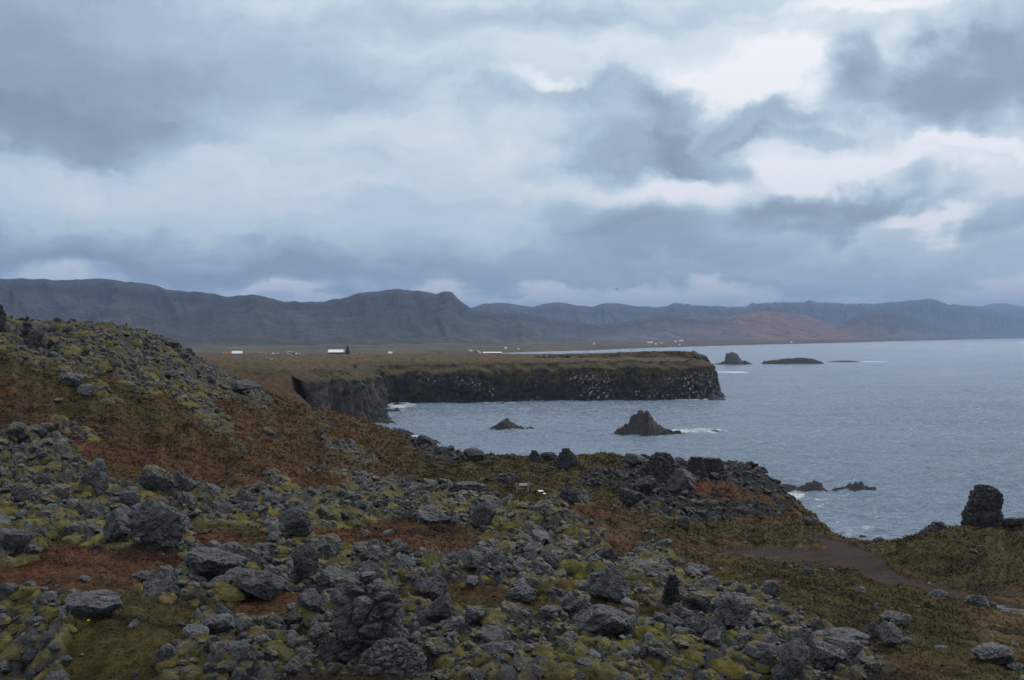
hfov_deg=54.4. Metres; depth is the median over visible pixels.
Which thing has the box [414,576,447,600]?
lava rock
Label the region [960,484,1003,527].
rock pillar
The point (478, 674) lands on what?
lava rock
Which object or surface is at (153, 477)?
lava rock
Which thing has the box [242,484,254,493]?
lava rock
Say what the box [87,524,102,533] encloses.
lava rock
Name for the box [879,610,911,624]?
lava rock
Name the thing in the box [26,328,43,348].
lava rock
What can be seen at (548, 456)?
lava rock
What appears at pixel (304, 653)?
lava rock
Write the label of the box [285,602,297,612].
lava rock
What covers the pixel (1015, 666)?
lava rock
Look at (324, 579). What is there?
lava rock
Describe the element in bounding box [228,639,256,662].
lava rock
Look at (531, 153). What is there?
sky
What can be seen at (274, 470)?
lava rock
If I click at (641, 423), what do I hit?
sea stack
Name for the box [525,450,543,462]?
lava rock
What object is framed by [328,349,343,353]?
house
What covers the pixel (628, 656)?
lava rock
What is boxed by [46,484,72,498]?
lava rock
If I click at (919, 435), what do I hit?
sea
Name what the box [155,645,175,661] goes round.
lava rock
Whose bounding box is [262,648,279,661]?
lava rock
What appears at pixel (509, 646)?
lava rock
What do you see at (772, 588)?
lava rock
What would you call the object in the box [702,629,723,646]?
lava rock
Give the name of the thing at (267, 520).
lava rock
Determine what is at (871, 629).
lava rock
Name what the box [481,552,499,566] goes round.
lava rock
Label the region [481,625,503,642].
lava rock
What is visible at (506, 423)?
sea stack
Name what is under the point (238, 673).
lava rock
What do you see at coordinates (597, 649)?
lava rock
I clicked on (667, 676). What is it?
lava rock
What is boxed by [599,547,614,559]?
lava rock
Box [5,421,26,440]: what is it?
lava rock
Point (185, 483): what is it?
lava rock
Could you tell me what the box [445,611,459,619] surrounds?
lava rock
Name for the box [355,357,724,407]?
sea cliff
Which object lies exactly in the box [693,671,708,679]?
lava rock
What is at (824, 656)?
lava rock
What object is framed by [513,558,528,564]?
lava rock
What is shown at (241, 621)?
lava rock
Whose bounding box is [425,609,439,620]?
lava rock
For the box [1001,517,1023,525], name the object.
lava rock
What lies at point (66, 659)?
lava rock
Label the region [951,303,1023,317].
mountain
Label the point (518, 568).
lava rock
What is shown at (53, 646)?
lava rock
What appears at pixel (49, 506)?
lava rock
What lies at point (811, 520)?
lava rock
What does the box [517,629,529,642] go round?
lava rock
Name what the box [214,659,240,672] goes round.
lava rock
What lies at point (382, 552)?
lava rock
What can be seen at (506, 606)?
lava rock
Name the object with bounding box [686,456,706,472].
lava rock
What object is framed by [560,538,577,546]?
lava rock
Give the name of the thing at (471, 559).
lava rock
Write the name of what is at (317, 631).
lava rock
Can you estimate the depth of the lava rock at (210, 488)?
44.15 m
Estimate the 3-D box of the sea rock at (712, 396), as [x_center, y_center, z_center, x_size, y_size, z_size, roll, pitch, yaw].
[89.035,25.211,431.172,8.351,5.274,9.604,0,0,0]
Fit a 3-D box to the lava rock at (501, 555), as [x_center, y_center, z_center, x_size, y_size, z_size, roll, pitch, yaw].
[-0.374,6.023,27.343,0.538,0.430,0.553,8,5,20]
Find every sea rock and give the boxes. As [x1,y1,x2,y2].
[374,417,396,423]
[389,427,415,434]
[708,392,726,399]
[761,357,823,363]
[783,480,828,491]
[831,360,857,361]
[832,481,875,490]
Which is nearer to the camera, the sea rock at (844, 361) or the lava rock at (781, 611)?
the lava rock at (781, 611)
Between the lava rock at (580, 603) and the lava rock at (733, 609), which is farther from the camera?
the lava rock at (733, 609)
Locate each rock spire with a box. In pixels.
[0,304,9,327]
[20,316,33,337]
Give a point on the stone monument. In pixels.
(347, 351)
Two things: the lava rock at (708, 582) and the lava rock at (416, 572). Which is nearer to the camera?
the lava rock at (416, 572)
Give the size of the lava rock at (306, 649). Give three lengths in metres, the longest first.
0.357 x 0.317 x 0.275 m
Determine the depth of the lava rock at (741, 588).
25.63 m
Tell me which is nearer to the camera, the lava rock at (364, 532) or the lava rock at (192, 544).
the lava rock at (192, 544)
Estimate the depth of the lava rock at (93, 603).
18.29 m
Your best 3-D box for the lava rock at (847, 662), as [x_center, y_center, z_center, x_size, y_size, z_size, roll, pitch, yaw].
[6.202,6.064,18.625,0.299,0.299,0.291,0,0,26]
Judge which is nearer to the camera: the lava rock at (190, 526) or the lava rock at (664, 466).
the lava rock at (190, 526)
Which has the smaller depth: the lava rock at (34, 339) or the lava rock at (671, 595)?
the lava rock at (671, 595)
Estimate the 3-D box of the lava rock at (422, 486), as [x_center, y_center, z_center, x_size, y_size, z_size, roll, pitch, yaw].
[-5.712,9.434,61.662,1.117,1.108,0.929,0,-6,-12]
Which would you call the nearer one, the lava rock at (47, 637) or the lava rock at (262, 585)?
the lava rock at (47, 637)
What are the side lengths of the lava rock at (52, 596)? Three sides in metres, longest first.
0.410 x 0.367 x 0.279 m
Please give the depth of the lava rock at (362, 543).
30.98 m
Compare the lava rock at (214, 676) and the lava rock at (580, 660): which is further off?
the lava rock at (580, 660)
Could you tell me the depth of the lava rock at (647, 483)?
87.02 m
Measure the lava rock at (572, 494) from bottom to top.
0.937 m
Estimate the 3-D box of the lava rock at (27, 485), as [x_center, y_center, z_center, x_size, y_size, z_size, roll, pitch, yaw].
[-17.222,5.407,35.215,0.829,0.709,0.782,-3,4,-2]
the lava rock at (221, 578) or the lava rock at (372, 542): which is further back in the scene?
the lava rock at (372, 542)
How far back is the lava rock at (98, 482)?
35.90 m
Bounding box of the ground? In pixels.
[0,319,1023,679]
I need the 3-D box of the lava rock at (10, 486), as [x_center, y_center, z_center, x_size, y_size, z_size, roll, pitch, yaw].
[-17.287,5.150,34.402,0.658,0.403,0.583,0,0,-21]
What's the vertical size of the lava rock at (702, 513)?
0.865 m
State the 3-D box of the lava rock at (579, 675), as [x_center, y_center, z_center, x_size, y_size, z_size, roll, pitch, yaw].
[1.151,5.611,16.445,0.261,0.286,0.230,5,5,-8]
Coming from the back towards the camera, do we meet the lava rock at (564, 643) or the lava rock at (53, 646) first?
the lava rock at (564, 643)
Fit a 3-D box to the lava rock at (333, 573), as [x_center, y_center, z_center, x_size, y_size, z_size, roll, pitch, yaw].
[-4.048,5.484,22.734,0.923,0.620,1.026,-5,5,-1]
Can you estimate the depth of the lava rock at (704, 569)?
29.18 m
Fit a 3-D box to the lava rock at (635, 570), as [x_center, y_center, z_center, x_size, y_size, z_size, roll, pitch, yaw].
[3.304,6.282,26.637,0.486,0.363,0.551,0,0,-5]
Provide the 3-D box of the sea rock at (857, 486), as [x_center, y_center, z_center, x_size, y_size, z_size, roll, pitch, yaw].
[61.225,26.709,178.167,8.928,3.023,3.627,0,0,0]
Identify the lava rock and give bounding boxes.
[0,512,11,522]
[0,528,32,554]
[0,583,19,594]
[1,483,21,492]
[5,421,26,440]
[10,486,35,502]
[15,475,34,483]
[21,616,44,627]
[22,483,36,489]
[22,648,37,663]
[25,544,43,554]
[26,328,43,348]
[26,424,40,433]
[27,669,37,679]
[36,438,52,445]
[36,473,51,484]
[38,631,54,649]
[39,591,57,602]
[41,503,71,513]
[45,669,69,679]
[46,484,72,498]
[48,642,60,650]
[52,430,60,436]
[53,442,73,455]
[57,655,72,664]
[58,372,87,386]
[62,589,122,616]
[71,499,88,514]
[77,384,94,395]
[78,471,109,495]
[84,499,106,518]
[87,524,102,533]
[89,458,105,472]
[103,508,135,542]
[119,486,137,492]
[119,490,140,507]
[127,498,186,552]
[131,570,151,582]
[138,464,174,491]
[140,564,179,597]
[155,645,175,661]
[163,339,179,348]
[173,472,196,492]
[177,668,191,675]
[178,491,195,508]
[179,514,190,520]
[182,624,209,638]
[183,520,193,530]
[184,546,248,578]
[187,540,204,551]
[199,613,236,632]
[200,482,221,495]
[204,673,218,679]
[208,641,228,651]
[209,575,230,583]
[211,502,228,512]
[213,603,232,614]
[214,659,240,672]
[216,541,245,555]
[228,379,261,391]
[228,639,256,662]
[231,667,247,679]
[232,568,286,600]
[234,489,258,503]
[235,615,252,628]
[237,501,253,511]
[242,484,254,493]
[242,623,255,631]
[253,634,270,646]
[260,490,272,495]
[262,493,277,502]
[262,517,278,524]
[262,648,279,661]
[264,630,277,639]
[265,468,280,476]
[266,615,277,623]
[270,565,292,577]
[278,558,288,564]
[279,506,312,536]
[282,609,302,622]
[284,658,302,674]
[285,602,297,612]
[286,560,292,567]
[287,637,300,648]
[291,543,318,579]
[295,646,313,653]
[295,650,309,656]
[297,588,329,613]
[298,635,312,645]
[307,623,329,640]
[313,569,329,586]
[317,538,326,543]
[320,566,355,587]
[321,533,341,543]
[323,539,338,556]
[323,622,332,632]
[323,634,338,662]
[330,588,340,603]
[352,541,367,545]
[354,476,369,484]
[358,528,371,535]
[358,559,385,578]
[364,547,378,558]
[366,539,379,547]
[374,548,385,559]
[391,552,415,569]
[411,568,421,575]
[413,434,431,445]
[414,483,428,490]
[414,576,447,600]
[416,505,444,523]
[423,637,449,655]
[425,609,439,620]
[430,671,445,679]
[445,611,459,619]
[448,481,485,492]
[461,550,483,568]
[463,447,484,461]
[465,575,478,586]
[465,605,484,624]
[470,502,495,527]
[470,668,486,679]
[479,495,494,501]
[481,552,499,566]
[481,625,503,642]
[482,546,502,553]
[482,641,494,653]
[491,551,505,558]
[494,640,517,653]
[501,600,517,613]
[503,586,535,603]
[512,565,524,572]
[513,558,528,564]
[515,540,525,550]
[516,534,531,541]
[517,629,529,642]
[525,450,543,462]
[525,577,539,587]
[528,560,541,571]
[530,529,549,543]
[532,665,546,677]
[539,605,562,618]
[540,452,556,460]
[540,550,561,568]
[551,448,581,468]
[553,636,573,650]
[556,486,583,502]
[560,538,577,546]
[571,604,634,635]
[573,597,591,612]
[574,656,592,666]
[575,671,589,679]
[588,567,630,602]
[589,570,601,585]
[594,646,603,658]
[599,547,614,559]
[614,650,628,657]
[616,675,627,679]
[617,488,643,504]
[621,653,633,660]
[623,453,648,465]
[627,567,644,573]
[634,452,680,481]
[635,475,656,491]
[636,560,665,576]
[648,639,665,647]
[660,574,681,604]
[660,672,673,679]
[661,559,675,572]
[664,617,677,626]
[667,468,696,492]
[671,638,689,647]
[677,457,686,466]
[677,516,689,530]
[680,611,696,617]
[681,591,713,610]
[682,615,712,637]
[684,562,709,578]
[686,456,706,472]
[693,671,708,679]
[694,510,707,517]
[701,576,718,588]
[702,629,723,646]
[703,457,728,477]
[708,626,729,643]
[713,592,754,627]
[732,584,745,593]
[743,642,777,664]
[756,615,772,626]
[761,581,780,598]
[762,580,777,585]
[762,633,776,644]
[769,605,788,616]
[776,638,809,675]
[780,614,799,623]
[788,629,815,645]
[802,516,817,525]
[808,639,847,671]
[820,629,828,637]
[823,636,863,659]
[828,627,869,640]
[840,659,851,666]
[863,661,882,673]
[864,622,879,636]
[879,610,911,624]
[879,620,905,645]
[904,637,913,644]
[919,521,949,533]
[927,590,948,599]
[963,595,989,607]
[971,642,1014,664]
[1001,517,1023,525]
[1006,663,1023,670]
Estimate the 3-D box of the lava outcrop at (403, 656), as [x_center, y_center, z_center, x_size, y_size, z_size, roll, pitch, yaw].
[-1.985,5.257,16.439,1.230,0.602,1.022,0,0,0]
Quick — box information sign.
[514,483,530,491]
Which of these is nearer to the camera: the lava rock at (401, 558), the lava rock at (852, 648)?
the lava rock at (852, 648)
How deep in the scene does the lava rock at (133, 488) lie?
37.88 m
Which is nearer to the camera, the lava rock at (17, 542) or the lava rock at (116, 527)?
the lava rock at (17, 542)
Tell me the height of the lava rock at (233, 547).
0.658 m
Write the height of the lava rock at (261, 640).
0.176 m
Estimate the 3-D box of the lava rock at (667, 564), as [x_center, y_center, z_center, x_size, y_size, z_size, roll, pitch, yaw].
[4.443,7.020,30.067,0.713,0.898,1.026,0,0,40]
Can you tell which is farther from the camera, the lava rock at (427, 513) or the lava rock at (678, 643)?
the lava rock at (427, 513)
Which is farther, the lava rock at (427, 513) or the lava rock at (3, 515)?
the lava rock at (427, 513)
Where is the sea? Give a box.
[374,338,1023,540]
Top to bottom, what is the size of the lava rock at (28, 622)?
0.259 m
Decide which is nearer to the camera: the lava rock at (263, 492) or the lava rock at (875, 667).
the lava rock at (875, 667)
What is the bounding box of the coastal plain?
[181,337,1023,353]
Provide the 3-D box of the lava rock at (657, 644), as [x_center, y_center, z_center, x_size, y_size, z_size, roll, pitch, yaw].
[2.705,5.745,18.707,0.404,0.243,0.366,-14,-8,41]
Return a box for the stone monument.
[345,345,349,353]
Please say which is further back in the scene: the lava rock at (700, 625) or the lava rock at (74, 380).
the lava rock at (74, 380)
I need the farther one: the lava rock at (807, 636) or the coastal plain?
the coastal plain
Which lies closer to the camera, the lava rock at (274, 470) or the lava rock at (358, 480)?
the lava rock at (274, 470)
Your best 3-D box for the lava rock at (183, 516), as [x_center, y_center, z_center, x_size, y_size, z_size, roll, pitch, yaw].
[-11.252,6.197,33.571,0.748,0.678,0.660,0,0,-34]
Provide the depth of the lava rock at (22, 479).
36.32 m
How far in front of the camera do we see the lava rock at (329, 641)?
17.12 m
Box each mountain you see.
[0,278,994,345]
[471,299,1023,336]
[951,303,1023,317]
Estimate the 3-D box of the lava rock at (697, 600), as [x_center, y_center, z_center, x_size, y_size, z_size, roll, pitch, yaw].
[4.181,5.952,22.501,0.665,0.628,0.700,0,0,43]
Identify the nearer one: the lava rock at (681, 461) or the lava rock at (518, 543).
the lava rock at (518, 543)
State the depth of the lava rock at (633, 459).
104.57 m
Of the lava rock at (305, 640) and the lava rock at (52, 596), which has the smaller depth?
the lava rock at (305, 640)
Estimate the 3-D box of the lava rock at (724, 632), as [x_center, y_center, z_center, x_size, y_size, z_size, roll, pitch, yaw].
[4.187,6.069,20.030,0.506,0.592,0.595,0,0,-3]
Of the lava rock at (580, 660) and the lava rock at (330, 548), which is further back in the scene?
the lava rock at (330, 548)
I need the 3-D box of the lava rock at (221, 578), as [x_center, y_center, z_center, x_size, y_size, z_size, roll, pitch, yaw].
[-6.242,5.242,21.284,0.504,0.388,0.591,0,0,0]
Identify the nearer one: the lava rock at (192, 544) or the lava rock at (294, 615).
the lava rock at (294, 615)
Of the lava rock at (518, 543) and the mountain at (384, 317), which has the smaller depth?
the lava rock at (518, 543)
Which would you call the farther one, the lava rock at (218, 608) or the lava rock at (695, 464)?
the lava rock at (695, 464)
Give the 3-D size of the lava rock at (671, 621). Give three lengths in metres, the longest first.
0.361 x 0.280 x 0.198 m
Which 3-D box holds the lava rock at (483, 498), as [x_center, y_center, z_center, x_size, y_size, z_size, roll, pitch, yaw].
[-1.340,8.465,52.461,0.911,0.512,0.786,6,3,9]
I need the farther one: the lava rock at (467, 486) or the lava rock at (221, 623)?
the lava rock at (467, 486)
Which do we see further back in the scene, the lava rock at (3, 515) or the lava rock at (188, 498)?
the lava rock at (188, 498)
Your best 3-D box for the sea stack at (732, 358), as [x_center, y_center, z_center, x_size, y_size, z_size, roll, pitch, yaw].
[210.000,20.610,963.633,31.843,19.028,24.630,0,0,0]
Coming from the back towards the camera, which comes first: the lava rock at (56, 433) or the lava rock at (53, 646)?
the lava rock at (56, 433)
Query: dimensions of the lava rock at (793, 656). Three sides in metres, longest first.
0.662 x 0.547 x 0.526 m
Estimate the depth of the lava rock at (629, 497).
75.33 m
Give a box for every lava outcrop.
[328,571,409,664]
[354,638,428,679]
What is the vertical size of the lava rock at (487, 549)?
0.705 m
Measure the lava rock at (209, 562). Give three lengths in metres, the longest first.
1.317 x 1.134 x 0.741 m
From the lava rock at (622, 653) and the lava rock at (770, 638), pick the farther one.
the lava rock at (770, 638)
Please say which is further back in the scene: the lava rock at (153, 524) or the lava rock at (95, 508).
the lava rock at (95, 508)
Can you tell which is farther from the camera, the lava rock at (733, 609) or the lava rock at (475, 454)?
the lava rock at (475, 454)
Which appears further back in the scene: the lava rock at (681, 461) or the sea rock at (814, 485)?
the sea rock at (814, 485)
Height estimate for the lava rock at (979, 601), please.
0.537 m
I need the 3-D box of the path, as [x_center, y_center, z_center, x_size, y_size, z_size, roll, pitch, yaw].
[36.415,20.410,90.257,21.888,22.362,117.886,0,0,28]
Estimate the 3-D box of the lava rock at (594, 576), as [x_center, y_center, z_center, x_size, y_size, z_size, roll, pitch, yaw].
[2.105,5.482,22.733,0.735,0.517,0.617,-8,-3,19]
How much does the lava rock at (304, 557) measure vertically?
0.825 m
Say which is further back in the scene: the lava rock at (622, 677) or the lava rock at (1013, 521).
the lava rock at (1013, 521)
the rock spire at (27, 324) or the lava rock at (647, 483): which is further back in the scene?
the rock spire at (27, 324)
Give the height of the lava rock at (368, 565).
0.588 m
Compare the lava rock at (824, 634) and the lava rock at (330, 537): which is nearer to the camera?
the lava rock at (824, 634)
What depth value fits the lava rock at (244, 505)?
39.70 m
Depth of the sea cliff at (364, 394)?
309.65 m
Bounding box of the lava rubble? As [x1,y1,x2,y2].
[0,315,1018,679]
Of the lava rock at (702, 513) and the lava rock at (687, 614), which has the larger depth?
the lava rock at (702, 513)
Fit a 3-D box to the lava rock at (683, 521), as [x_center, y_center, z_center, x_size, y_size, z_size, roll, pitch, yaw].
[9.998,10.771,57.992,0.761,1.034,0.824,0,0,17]
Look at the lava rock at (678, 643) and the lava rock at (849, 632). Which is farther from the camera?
the lava rock at (849, 632)
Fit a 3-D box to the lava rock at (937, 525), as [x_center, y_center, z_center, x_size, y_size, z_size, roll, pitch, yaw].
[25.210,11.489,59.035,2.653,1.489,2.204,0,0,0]
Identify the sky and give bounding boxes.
[0,0,1023,307]
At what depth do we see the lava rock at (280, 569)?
21.85 m
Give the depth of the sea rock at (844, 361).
1044.03 m
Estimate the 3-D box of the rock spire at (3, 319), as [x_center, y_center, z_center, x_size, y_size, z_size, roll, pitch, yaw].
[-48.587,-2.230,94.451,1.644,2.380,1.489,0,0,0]
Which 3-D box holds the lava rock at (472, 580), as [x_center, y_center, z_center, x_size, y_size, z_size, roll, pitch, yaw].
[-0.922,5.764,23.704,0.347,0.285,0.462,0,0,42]
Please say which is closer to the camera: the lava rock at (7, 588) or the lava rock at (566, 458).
the lava rock at (7, 588)
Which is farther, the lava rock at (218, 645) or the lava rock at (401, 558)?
the lava rock at (401, 558)
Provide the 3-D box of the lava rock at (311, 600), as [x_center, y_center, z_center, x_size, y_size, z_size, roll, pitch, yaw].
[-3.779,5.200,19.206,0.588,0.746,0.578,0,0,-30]
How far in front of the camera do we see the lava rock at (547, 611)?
20.07 m
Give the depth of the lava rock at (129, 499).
33.99 m
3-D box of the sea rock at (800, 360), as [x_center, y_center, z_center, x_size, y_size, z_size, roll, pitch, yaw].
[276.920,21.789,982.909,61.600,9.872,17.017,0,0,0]
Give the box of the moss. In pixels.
[0,317,883,679]
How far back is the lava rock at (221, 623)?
17.62 m
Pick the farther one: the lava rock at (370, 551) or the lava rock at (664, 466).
the lava rock at (664, 466)
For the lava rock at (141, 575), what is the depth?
21.66 m
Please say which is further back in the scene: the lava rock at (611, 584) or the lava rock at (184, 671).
the lava rock at (611, 584)
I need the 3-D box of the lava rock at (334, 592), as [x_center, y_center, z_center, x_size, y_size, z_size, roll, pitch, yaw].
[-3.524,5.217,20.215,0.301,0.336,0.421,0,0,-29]
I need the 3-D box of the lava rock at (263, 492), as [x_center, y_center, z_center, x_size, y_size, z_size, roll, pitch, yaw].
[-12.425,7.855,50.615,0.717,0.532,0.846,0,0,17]
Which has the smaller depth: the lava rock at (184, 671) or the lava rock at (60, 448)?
the lava rock at (184, 671)
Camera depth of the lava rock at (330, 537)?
30.00 m
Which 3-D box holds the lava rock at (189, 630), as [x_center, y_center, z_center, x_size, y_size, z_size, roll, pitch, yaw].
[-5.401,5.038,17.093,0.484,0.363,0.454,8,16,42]
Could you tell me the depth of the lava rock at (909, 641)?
22.41 m
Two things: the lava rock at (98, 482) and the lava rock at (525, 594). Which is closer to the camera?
the lava rock at (525, 594)
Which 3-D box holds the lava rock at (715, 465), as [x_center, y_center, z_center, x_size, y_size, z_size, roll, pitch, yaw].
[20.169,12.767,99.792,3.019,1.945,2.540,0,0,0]
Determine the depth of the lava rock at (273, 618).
18.67 m
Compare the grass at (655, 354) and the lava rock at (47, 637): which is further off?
the grass at (655, 354)
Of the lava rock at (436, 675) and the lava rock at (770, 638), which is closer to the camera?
the lava rock at (436, 675)
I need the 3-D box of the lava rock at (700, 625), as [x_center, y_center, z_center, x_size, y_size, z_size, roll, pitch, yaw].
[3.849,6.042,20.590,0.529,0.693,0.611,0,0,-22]
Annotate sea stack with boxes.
[489,418,533,429]
[611,409,683,435]
[714,352,743,364]
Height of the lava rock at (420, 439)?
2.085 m
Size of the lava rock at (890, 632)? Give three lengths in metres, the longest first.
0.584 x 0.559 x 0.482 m
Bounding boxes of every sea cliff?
[292,366,391,421]
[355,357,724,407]
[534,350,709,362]
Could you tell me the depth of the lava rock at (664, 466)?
94.47 m
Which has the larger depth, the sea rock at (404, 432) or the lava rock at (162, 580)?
the sea rock at (404, 432)
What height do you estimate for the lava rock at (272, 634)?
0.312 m
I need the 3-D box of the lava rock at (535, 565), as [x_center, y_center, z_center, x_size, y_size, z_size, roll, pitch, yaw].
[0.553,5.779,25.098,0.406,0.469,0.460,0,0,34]
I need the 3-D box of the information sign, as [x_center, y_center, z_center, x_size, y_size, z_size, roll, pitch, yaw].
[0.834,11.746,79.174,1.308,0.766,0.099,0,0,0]
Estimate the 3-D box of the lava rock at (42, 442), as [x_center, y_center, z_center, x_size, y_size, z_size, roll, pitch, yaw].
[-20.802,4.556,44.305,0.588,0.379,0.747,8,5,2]
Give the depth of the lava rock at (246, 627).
17.94 m
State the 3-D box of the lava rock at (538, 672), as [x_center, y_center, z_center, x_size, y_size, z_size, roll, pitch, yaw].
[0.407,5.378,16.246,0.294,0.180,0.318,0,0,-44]
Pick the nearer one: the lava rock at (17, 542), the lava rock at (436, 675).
the lava rock at (436, 675)
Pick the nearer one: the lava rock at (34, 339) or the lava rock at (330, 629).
the lava rock at (330, 629)
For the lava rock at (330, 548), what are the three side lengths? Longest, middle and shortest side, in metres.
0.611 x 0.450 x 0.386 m
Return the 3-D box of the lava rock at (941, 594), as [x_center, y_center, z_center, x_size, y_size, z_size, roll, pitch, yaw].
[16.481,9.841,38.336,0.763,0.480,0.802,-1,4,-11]
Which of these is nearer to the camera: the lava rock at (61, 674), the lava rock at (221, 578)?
the lava rock at (61, 674)
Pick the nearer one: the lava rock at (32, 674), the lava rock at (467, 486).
the lava rock at (32, 674)
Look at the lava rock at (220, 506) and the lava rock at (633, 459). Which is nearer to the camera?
the lava rock at (220, 506)
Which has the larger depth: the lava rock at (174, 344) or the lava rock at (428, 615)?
the lava rock at (174, 344)
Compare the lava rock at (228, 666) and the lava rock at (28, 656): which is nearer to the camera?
the lava rock at (228, 666)
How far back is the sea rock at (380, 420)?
314.23 m
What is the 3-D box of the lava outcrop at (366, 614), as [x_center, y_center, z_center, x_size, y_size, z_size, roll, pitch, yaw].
[-2.547,4.915,17.515,1.575,1.652,1.342,0,0,0]
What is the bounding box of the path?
[657,526,1023,614]
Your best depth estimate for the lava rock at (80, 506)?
32.54 m
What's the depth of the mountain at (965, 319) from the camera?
9962.76 m
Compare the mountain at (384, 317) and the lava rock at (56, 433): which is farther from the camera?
the mountain at (384, 317)
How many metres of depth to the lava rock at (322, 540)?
29.25 m
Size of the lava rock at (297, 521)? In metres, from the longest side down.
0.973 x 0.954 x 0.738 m
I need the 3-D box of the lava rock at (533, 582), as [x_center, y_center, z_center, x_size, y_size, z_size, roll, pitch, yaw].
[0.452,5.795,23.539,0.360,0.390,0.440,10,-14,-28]
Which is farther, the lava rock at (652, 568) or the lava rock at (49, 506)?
the lava rock at (49, 506)
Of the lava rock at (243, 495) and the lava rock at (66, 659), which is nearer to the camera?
the lava rock at (66, 659)
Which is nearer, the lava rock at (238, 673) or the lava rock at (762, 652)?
the lava rock at (238, 673)
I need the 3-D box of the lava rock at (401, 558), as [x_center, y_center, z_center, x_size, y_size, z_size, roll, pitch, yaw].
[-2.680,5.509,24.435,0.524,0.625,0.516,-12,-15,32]
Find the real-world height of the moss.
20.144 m
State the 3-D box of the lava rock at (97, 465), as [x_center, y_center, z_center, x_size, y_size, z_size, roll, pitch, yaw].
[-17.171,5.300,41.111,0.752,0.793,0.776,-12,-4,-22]
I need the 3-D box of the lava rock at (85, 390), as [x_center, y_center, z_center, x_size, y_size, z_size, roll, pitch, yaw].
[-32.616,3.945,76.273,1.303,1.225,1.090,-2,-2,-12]
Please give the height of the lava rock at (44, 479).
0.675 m
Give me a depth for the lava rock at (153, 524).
26.48 m
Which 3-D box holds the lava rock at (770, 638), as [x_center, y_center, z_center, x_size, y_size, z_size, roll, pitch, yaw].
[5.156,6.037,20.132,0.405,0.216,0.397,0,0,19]
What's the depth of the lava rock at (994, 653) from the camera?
21.40 m

